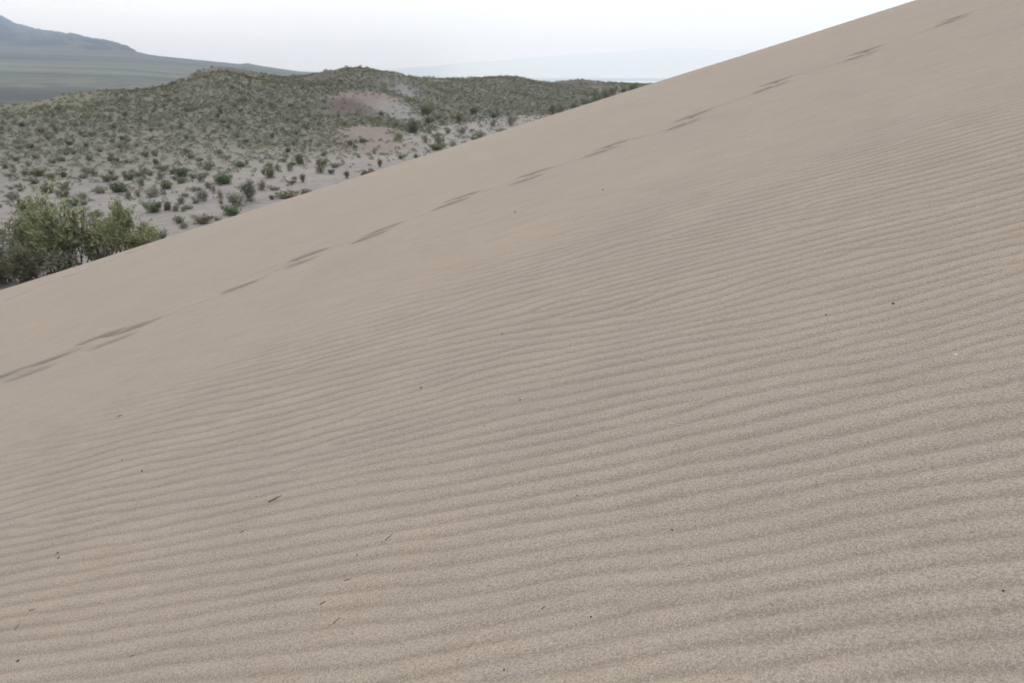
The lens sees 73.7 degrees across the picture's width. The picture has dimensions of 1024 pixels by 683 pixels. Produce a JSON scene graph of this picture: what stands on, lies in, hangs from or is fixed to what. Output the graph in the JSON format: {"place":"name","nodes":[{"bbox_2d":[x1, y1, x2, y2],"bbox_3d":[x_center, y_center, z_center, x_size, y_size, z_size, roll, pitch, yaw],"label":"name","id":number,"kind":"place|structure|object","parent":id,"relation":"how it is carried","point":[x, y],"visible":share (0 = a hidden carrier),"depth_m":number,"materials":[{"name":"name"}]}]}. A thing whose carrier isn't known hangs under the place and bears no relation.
{"place":"outdoors","nodes":[
{"label":"outdoors","id":0,"kind":"place"},
{"bbox_2d":[0,15,760,289],"bbox_3d":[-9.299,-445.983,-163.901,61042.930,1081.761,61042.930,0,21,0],"label":"desert ground","id":1,"kind":"structure","parent":0,"point":[39,65],"depth_m":145.26,"materials":[{"name":"beige sand"}]},
{"bbox_2d":[0,162,10,168],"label":"desert shrub","id":2,"kind":"object","parent":1,"relation":"on","point":[4,165],"visible":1,"depth_m":73.48,"materials":[{"name":"green plant"}]},
{"bbox_2d":[0,232,18,287],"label":"desert shrub","id":3,"kind":"object","parent":1,"relation":"on","point":[3,280],"visible":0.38,"depth_m":33.05,"materials":[{"name":"teal plant"}]},
{"bbox_2d":[5,191,19,199],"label":"desert shrub","id":4,"kind":"object","parent":1,"relation":"on","point":[15,195],"visible":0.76,"depth_m":56.73,"materials":[{"name":"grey plant"}]},
{"bbox_2d":[10,155,20,160],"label":"desert shrub","id":5,"kind":"object","parent":1,"relation":"on","point":[15,159],"visible":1,"depth_m":77.60,"materials":[{"name":"green plant"}]},
{"bbox_2d":[4,193,43,211],"bbox_3d":[-36.921,-10.521,51.742,2.603,1.358,2.399,-3,21,-8],"label":"desert shrub","id":6,"kind":"object","parent":1,"relation":"on","point":[23,203],"visible":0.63,"depth_m":51.42,"materials":[{"name":"green plant"}]},
{"bbox_2d":[0,203,53,262],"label":"desert shrub","id":7,"kind":"object","parent":1,"relation":"on","point":[21,238],"visible":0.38,"depth_m":36.38,"materials":[{"name":"green plant"}]},
{"bbox_2d":[24,176,40,183],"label":"desert shrub","id":8,"kind":"object","parent":1,"relation":"on","point":[35,181],"visible":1,"depth_m":64.91,"materials":[{"name":"green plant"}]},
{"bbox_2d":[31,167,46,176],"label":"desert shrub","id":9,"kind":"object","parent":1,"relation":"on","point":[36,172],"visible":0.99,"depth_m":69.71,"materials":[{"name":"green plant"}]},
{"bbox_2d":[39,183,53,192],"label":"desert shrub","id":10,"kind":"object","parent":1,"relation":"on","point":[44,189],"visible":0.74,"depth_m":59.37,"materials":[{"name":"green plant"}]},
{"bbox_2d":[48,158,55,163],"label":"desert shrub","id":11,"kind":"object","parent":1,"relation":"on","point":[52,161],"visible":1,"depth_m":77.64,"materials":[{"name":"green plant"}]},
{"bbox_2d":[52,188,69,197],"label":"desert shrub","id":12,"kind":"object","parent":1,"relation":"on","point":[60,194],"visible":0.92,"depth_m":57.32,"materials":[{"name":"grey plant"}]},
{"bbox_2d":[55,180,74,189],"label":"desert shrub","id":13,"kind":"object","parent":1,"relation":"on","point":[61,186],"visible":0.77,"depth_m":61.10,"materials":[{"name":"green plant"}]},
{"bbox_2d":[64,140,73,144],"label":"desert shrub","id":14,"kind":"object","parent":1,"relation":"on","point":[66,143],"visible":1,"depth_m":94.86,"materials":[{"name":"teal plant"}]},
{"bbox_2d":[63,197,78,206],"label":"desert shrub","id":15,"kind":"object","parent":1,"relation":"on","point":[75,199],"visible":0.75,"depth_m":53.24,"materials":[{"name":"teal plant"}]},
{"bbox_2d":[76,191,87,198],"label":"desert shrub","id":16,"kind":"object","parent":1,"relation":"on","point":[84,196],"visible":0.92,"depth_m":56.34,"materials":[{"name":"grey plant"}]},
{"bbox_2d":[83,154,92,159],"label":"desert shrub","id":17,"kind":"object","parent":1,"relation":"on","point":[89,158],"visible":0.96,"depth_m":80.26,"materials":[{"name":"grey plant"}]},
{"bbox_2d":[81,165,95,173],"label":"desert shrub","id":18,"kind":"object","parent":1,"relation":"on","point":[86,169],"visible":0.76,"depth_m":71.73,"materials":[{"name":"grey plant"}]},
{"bbox_2d":[89,167,96,175],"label":"desert shrub","id":19,"kind":"object","parent":1,"relation":"on","point":[94,173],"visible":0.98,"depth_m":69.91,"materials":[{"name":"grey plant"}]},
{"bbox_2d":[90,184,108,192],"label":"desert shrub","id":20,"kind":"object","parent":1,"relation":"on","point":[99,190],"visible":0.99,"depth_m":59.15,"materials":[{"name":"green plant"}]},
{"bbox_2d":[99,174,110,181],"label":"desert shrub","id":21,"kind":"object","parent":1,"relation":"on","point":[107,179],"visible":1,"depth_m":65.68,"materials":[{"name":"green plant"}]},
{"bbox_2d":[109,173,118,180],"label":"desert shrub","id":22,"kind":"object","parent":1,"relation":"on","point":[113,177],"visible":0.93,"depth_m":66.87,"materials":[{"name":"green plant"}]},
{"bbox_2d":[105,182,128,192],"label":"desert shrub","id":23,"kind":"object","parent":1,"relation":"on","point":[116,187],"visible":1,"depth_m":59.60,"materials":[{"name":"teal plant"}]},
{"bbox_2d":[116,141,123,147],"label":"desert shrub","id":24,"kind":"object","parent":1,"relation":"on","point":[118,145],"visible":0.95,"depth_m":90.80,"materials":[{"name":"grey plant"}]},
{"bbox_2d":[118,134,127,139],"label":"desert shrub","id":25,"kind":"object","parent":1,"relation":"on","point":[123,137],"visible":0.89,"depth_m":100.81,"materials":[{"name":"green plant"}]},
{"bbox_2d":[120,173,134,179],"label":"desert shrub","id":26,"kind":"object","parent":1,"relation":"on","point":[130,176],"visible":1,"depth_m":67.06,"materials":[{"name":"green plant"}]},
{"bbox_2d":[132,188,140,196],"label":"desert shrub","id":27,"kind":"object","parent":1,"relation":"on","point":[138,192],"visible":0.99,"depth_m":57.42,"materials":[{"name":"green plant"}]},
{"bbox_2d":[132,170,144,176],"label":"desert shrub","id":28,"kind":"object","parent":1,"relation":"on","point":[138,173],"visible":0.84,"depth_m":69.31,"materials":[{"name":"green plant"}]},
{"bbox_2d":[116,224,160,248],"bbox_3d":[-19.103,-5.339,35.075,2.109,1.221,1.597,-20,29,-41],"label":"desert shrub","id":29,"kind":"object","parent":1,"relation":"on","point":[136,240],"visible":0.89,"depth_m":34.87,"materials":[{"name":"green plant"}]},
{"bbox_2d":[134,176,144,186],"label":"desert shrub","id":30,"kind":"object","parent":1,"relation":"on","point":[140,181],"visible":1,"depth_m":63.30,"materials":[{"name":"grey plant"}]},
{"bbox_2d":[140,151,149,156],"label":"desert shrub","id":31,"kind":"object","parent":1,"relation":"on","point":[144,154],"visible":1,"depth_m":83.19,"materials":[{"name":"green plant"}]},
{"bbox_2d":[140,187,159,197],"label":"desert shrub","id":32,"kind":"object","parent":1,"relation":"on","point":[150,192],"visible":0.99,"depth_m":57.11,"materials":[{"name":"green plant"}]},
{"bbox_2d":[139,198,163,212],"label":"desert shrub","id":33,"kind":"object","parent":1,"relation":"on","point":[155,207],"visible":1,"depth_m":50.10,"materials":[{"name":"green plant"}]},
{"bbox_2d":[155,170,164,177],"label":"desert shrub","id":34,"kind":"object","parent":1,"relation":"on","point":[161,175],"visible":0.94,"depth_m":68.22,"materials":[{"name":"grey plant"}]},
{"bbox_2d":[154,163,169,170],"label":"desert shrub","id":35,"kind":"object","parent":1,"relation":"on","point":[162,167],"visible":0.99,"depth_m":73.12,"materials":[{"name":"green plant"}]},
{"bbox_2d":[157,179,172,188],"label":"desert shrub","id":36,"kind":"object","parent":1,"relation":"on","point":[165,185],"visible":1,"depth_m":61.35,"materials":[{"name":"green plant"}]},
{"bbox_2d":[163,200,171,210],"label":"desert shrub","id":37,"kind":"object","parent":1,"relation":"on","point":[167,205],"visible":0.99,"depth_m":50.99,"materials":[{"name":"green plant"}]},
{"bbox_2d":[170,204,179,210],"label":"desert shrub","id":38,"kind":"object","parent":1,"relation":"on","point":[175,207],"visible":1,"depth_m":50.60,"materials":[{"name":"grey plant"}]},
{"bbox_2d":[171,215,185,223],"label":"desert shrub","id":39,"kind":"object","parent":1,"relation":"on","point":[178,220],"visible":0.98,"depth_m":46.83,"materials":[{"name":"green plant"}]},
{"bbox_2d":[169,166,188,176],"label":"desert shrub","id":40,"kind":"object","parent":1,"relation":"on","point":[181,172],"visible":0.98,"depth_m":68.82,"materials":[{"name":"teal plant"}]},
{"bbox_2d":[176,194,184,203],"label":"desert shrub","id":41,"kind":"object","parent":1,"relation":"on","point":[179,200],"visible":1,"depth_m":53.59,"materials":[{"name":"green plant"}]},
{"bbox_2d":[173,176,188,183],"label":"desert shrub","id":42,"kind":"object","parent":1,"relation":"on","point":[180,180],"visible":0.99,"depth_m":64.75,"materials":[{"name":"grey plant"}]},
{"bbox_2d":[178,222,187,228],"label":"desert shrub","id":43,"kind":"object","parent":1,"relation":"on","point":[182,224],"visible":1,"depth_m":45.49,"materials":[{"name":"green plant"}]},
{"bbox_2d":[180,205,192,209],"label":"desert shrub","id":44,"kind":"object","parent":1,"relation":"on","point":[189,207],"visible":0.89,"depth_m":51.47,"materials":[{"name":"green plant"}]},
{"bbox_2d":[195,172,204,181],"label":"desert shrub","id":45,"kind":"object","parent":1,"relation":"on","point":[200,178],"visible":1,"depth_m":65.47,"materials":[{"name":"grey plant"}]},
{"bbox_2d":[194,186,208,200],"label":"desert shrub","id":46,"kind":"object","parent":1,"relation":"on","point":[203,194],"visible":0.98,"depth_m":54.92,"materials":[{"name":"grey plant"}]},
{"bbox_2d":[190,212,213,223],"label":"desert shrub","id":47,"kind":"object","parent":1,"relation":"on","point":[205,219],"visible":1,"depth_m":46.79,"materials":[{"name":"green plant"}]},
{"bbox_2d":[196,160,214,169],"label":"desert shrub","id":48,"kind":"object","parent":1,"relation":"on","point":[210,165],"visible":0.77,"depth_m":74.78,"materials":[{"name":"green plant"}]},
{"bbox_2d":[216,188,222,198],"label":"desert shrub","id":49,"kind":"object","parent":1,"relation":"on","point":[220,194],"visible":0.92,"depth_m":55.98,"materials":[{"name":"green plant"}]},
{"bbox_2d":[210,169,232,184],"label":"desert shrub","id":50,"kind":"object","parent":1,"relation":"on","point":[223,178],"visible":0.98,"depth_m":64.28,"materials":[{"name":"green plant"}]},
{"bbox_2d":[220,204,242,215],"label":"desert shrub","id":51,"kind":"object","parent":1,"relation":"on","point":[230,210],"visible":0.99,"depth_m":49.65,"materials":[{"name":"green plant"}]},
{"bbox_2d":[225,191,249,205],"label":"desert shrub","id":52,"kind":"object","parent":1,"relation":"on","point":[233,199],"visible":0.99,"depth_m":52.96,"materials":[{"name":"green plant"}]},
{"bbox_2d":[232,131,242,136],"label":"desert shrub","id":53,"kind":"object","parent":1,"relation":"on","point":[236,134],"visible":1,"depth_m":98.96,"materials":[{"name":"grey plant"}]},
{"bbox_2d":[231,161,249,166],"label":"desert shrub","id":54,"kind":"object","parent":1,"relation":"on","point":[239,164],"visible":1,"depth_m":76.61,"materials":[{"name":"teal plant"}]},
{"bbox_2d":[237,177,261,201],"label":"desert shrub","id":55,"kind":"object","parent":1,"relation":"on","point":[250,190],"visible":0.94,"depth_m":55.16,"materials":[{"name":"green plant"}]},
{"bbox_2d":[256,179,266,189],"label":"desert shrub","id":56,"kind":"object","parent":1,"relation":"on","point":[262,183],"visible":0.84,"depth_m":60.99,"materials":[{"name":"green plant"}]},
{"bbox_2d":[261,165,275,177],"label":"desert shrub","id":57,"kind":"object","parent":1,"relation":"on","point":[269,173],"visible":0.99,"depth_m":68.40,"materials":[{"name":"green plant"}]},
{"bbox_2d":[269,186,279,190],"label":"desert shrub","id":58,"kind":"object","parent":1,"relation":"on","point":[274,189],"visible":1,"depth_m":61.13,"materials":[{"name":"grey plant"}]},
{"bbox_2d":[272,161,280,170],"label":"desert shrub","id":59,"kind":"object","parent":1,"relation":"on","point":[276,166],"visible":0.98,"depth_m":73.33,"materials":[{"name":"green plant"}]},
{"bbox_2d":[274,189,298,198],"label":"desert shrub","id":60,"kind":"object","parent":1,"relation":"on","point":[285,195],"visible":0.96,"depth_m":57.31,"materials":[{"name":"green plant"}]},
{"bbox_2d":[293,153,304,164],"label":"desert shrub","id":61,"kind":"object","parent":1,"relation":"on","point":[299,160],"visible":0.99,"depth_m":79.58,"materials":[{"name":"green plant"}]},
{"bbox_2d":[298,172,305,181],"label":"desert shrub","id":62,"kind":"object","parent":1,"relation":"on","point":[302,178],"visible":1,"depth_m":65.70,"materials":[{"name":"green plant"}]},
{"bbox_2d":[299,188,311,193],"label":"desert shrub","id":63,"kind":"object","parent":1,"relation":"on","point":[305,191],"visible":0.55,"depth_m":59.31,"materials":[{"name":"green plant"}]},
{"bbox_2d":[315,163,325,172],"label":"desert shrub","id":64,"kind":"object","parent":1,"relation":"on","point":[319,168],"visible":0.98,"depth_m":71.60,"materials":[{"name":"green plant"}]},
{"bbox_2d":[316,157,327,165],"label":"desert shrub","id":65,"kind":"object","parent":1,"relation":"on","point":[322,162],"visible":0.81,"depth_m":77.21,"materials":[{"name":"green plant"}]},
{"bbox_2d":[0,65,650,234],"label":"desert scrub","id":66,"kind":"object","parent":1,"relation":"on","point":[277,82],"visible":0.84,"depth_m":132.07,"materials":[{"name":"green plant"}]},
{"bbox_2d":[328,162,339,167],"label":"desert shrub","id":67,"kind":"object","parent":1,"relation":"on","point":[333,165],"visible":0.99,"depth_m":75.90,"materials":[{"name":"green plant"}]},
{"bbox_2d":[342,170,349,177],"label":"desert shrub","id":68,"kind":"object","parent":1,"relation":"on","point":[345,173],"visible":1,"depth_m":68.21,"materials":[{"name":"green plant"}]},
{"bbox_2d":[358,168,374,174],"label":"desert shrub","id":69,"kind":"object","parent":1,"relation":"on","point":[363,172],"visible":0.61,"depth_m":69.37,"materials":[{"name":"green plant"}]},
{"bbox_2d":[405,118,419,132],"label":"desert shrub","id":70,"kind":"object","parent":1,"relation":"on","point":[413,126],"visible":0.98,"depth_m":116.03,"materials":[{"name":"teal plant"}]},
{"bbox_2d":[420,134,428,142],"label":"desert shrub","id":71,"kind":"object","parent":1,"relation":"on","point":[425,138],"visible":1,"depth_m":102.14,"materials":[{"name":"green plant"}]},
{"bbox_2d":[419,100,435,115],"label":"desert shrub","id":72,"kind":"object","parent":1,"relation":"on","point":[424,109],"visible":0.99,"depth_m":154.44,"materials":[{"name":"green plant"}]},
{"bbox_2d":[424,117,433,122],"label":"desert shrub","id":73,"kind":"object","parent":1,"relation":"on","point":[428,120],"visible":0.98,"depth_m":144.41,"materials":[{"name":"teal plant"}]},
{"bbox_2d":[427,142,449,149],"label":"desert shrub","id":74,"kind":"object","parent":1,"relation":"on","point":[433,147],"visible":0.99,"depth_m":95.75,"materials":[{"name":"green plant"}]},
{"bbox_2d":[433,132,445,145],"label":"desert shrub","id":75,"kind":"object","parent":1,"relation":"on","point":[438,138],"visible":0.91,"depth_m":99.42,"materials":[{"name":"green plant"}]},
{"bbox_2d":[434,113,444,118],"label":"desert shrub","id":76,"kind":"object","parent":1,"relation":"on","point":[439,115],"visible":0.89,"depth_m":155.62,"materials":[{"name":"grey plant"}]},
{"bbox_2d":[448,140,458,146],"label":"desert shrub","id":77,"kind":"object","parent":1,"relation":"on","point":[453,143],"visible":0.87,"depth_m":97.81,"materials":[{"name":"green plant"}]},
{"bbox_2d":[455,113,464,122],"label":"desert shrub","id":78,"kind":"object","parent":1,"relation":"on","point":[458,119],"visible":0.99,"depth_m":154.71,"materials":[{"name":"green plant"}]},
{"bbox_2d":[468,106,478,113],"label":"desert shrub","id":79,"kind":"object","parent":1,"relation":"on","point":[473,110],"visible":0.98,"depth_m":177.77,"materials":[{"name":"green plant"}]},
{"bbox_2d":[472,130,485,137],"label":"desert shrub","id":80,"kind":"object","parent":1,"relation":"on","point":[478,135],"visible":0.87,"depth_m":114.31,"materials":[{"name":"green plant"}]},
{"bbox_2d":[490,118,495,126],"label":"desert shrub","id":81,"kind":"object","parent":1,"relation":"on","point":[492,123],"visible":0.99,"depth_m":144.54,"materials":[{"name":"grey plant"}]},
{"bbox_2d":[489,112,499,117],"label":"desert shrub","id":82,"kind":"object","parent":1,"relation":"on","point":[493,115],"visible":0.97,"depth_m":174.86,"materials":[{"name":"teal plant"}]},
{"bbox_2d":[504,113,515,125],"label":"desert shrub","id":83,"kind":"object","parent":1,"relation":"on","point":[509,120],"visible":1,"depth_m":147.86,"materials":[{"name":"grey plant"}]},
{"bbox_2d":[547,103,556,114],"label":"desert shrub","id":84,"kind":"object","parent":1,"relation":"on","point":[552,108],"visible":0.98,"depth_m":185.85,"materials":[{"name":"green plant"}]},
{"bbox_2d":[556,102,563,112],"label":"desert shrub","id":85,"kind":"object","parent":1,"relation":"on","point":[560,109],"visible":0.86,"depth_m":187.64,"materials":[{"name":"green plant"}]},
{"bbox_2d":[569,102,578,108],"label":"desert shrub","id":86,"kind":"object","parent":1,"relation":"on","point":[573,105],"visible":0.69,"depth_m":204.18,"materials":[{"name":"green plant"}]},
{"bbox_2d":[579,97,594,104],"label":"desert shrub","id":87,"kind":"object","parent":1,"relation":"on","point":[586,102],"visible":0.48,"depth_m":211.14,"materials":[{"name":"teal plant"}]},
{"bbox_2d":[592,92,601,100],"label":"desert shrub","id":88,"kind":"object","parent":1,"relation":"on","point":[598,97],"visible":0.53,"depth_m":217.80,"materials":[{"name":"green plant"}]},
{"bbox_2d":[599,85,612,98],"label":"desert shrub","id":89,"kind":"object","parent":1,"relation":"on","point":[607,93],"visible":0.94,"depth_m":229.51,"materials":[{"name":"green plant"}]},
{"bbox_2d":[609,86,618,94],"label":"desert shrub","id":90,"kind":"object","parent":1,"relation":"on","point":[614,91],"visible":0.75,"depth_m":256.80,"materials":[{"name":"green plant"}]},
{"bbox_2d":[621,85,627,92],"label":"desert shrub","id":91,"kind":"object","parent":1,"relation":"on","point":[623,89],"visible":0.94,"depth_m":262.70,"materials":[{"name":"green plant"}]},
{"bbox_2d":[628,83,638,90],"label":"desert shrub","id":92,"kind":"object","parent":1,"relation":"on","point":[632,87],"visible":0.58,"depth_m":268.73,"materials":[{"name":"green plant"}]},
{"bbox_2d":[0,0,913,70],"label":"sky","id":93,"kind":"structure","parent":0,"point":[295,35],"materials":[{"name":"white"}]},
{"bbox_2d":[0,0,1023,682],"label":"sand dune","id":94,"kind":"structure","parent":0,"point":[478,404],"depth_m":3.32,"materials":[{"name":"beige sand"}]},
{"bbox_2d":[0,242,62,284],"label":"desert shrub","id":95,"kind":"object","parent":94,"relation":"on","point":[18,264],"visible":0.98,"depth_m":32.46,"materials":[{"name":"green plant"}]},
{"bbox_2d":[29,242,85,276],"bbox_3d":[-21.866,-3.966,32.796,2.251,1.583,2.809,-16,26,-35],"label":"desert shrub","id":96,"kind":"object","parent":94,"relation":"on","point":[62,264],"visible":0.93,"depth_m":32.63,"materials":[{"name":"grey plant"}]},
{"bbox_2d":[15,182,100,275],"bbox_3d":[-22.020,-5.455,33.515,4.141,4.438,3.570,19,28,40],"label":"desert shrub","id":97,"kind":"object","parent":94,"relation":"on","point":[44,235],"visible":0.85,"depth_m":33.15,"materials":[{"name":"green plant"}]},
{"bbox_2d":[67,205,122,262],"bbox_3d":[-20.853,-5.402,34.199,2.437,2.976,2.473,-5,22,-12],"label":"desert shrub","id":98,"kind":"object","parent":94,"relation":"on","point":[85,241],"visible":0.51,"depth_m":33.91,"materials":[{"name":"green plant"}]},
{"bbox_2d":[80,210,132,259],"bbox_3d":[-19.700,-5.265,33.398,2.835,2.410,2.308,19,29,41],"label":"desert shrub","id":99,"kind":"object","parent":94,"relation":"on","point":[110,234],"visible":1,"depth_m":33.37,"materials":[{"name":"green plant"}]},
{"bbox_2d":[99,192,139,250],"bbox_3d":[-20.113,-6.159,35.139,1.956,3.361,1.592,-5,22,-13],"label":"desert shrub","id":100,"kind":"object","parent":94,"relation":"on","point":[119,215],"visible":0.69,"depth_m":35.02,"materials":[{"name":"green plant"}]},
{"bbox_2d":[132,216,159,242],"bbox_3d":[-19.447,-5.839,36.291,1.412,1.712,1.271,1,21,2],"label":"desert shrub","id":101,"kind":"object","parent":94,"relation":"on","point":[142,227],"visible":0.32,"depth_m":36.20,"materials":[{"name":"green plant"}]},
{"bbox_2d":[153,229,168,241],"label":"desert shrub","id":102,"kind":"object","parent":94,"relation":"on","point":[162,235],"visible":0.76,"depth_m":37.47,"materials":[{"name":"green plant"}]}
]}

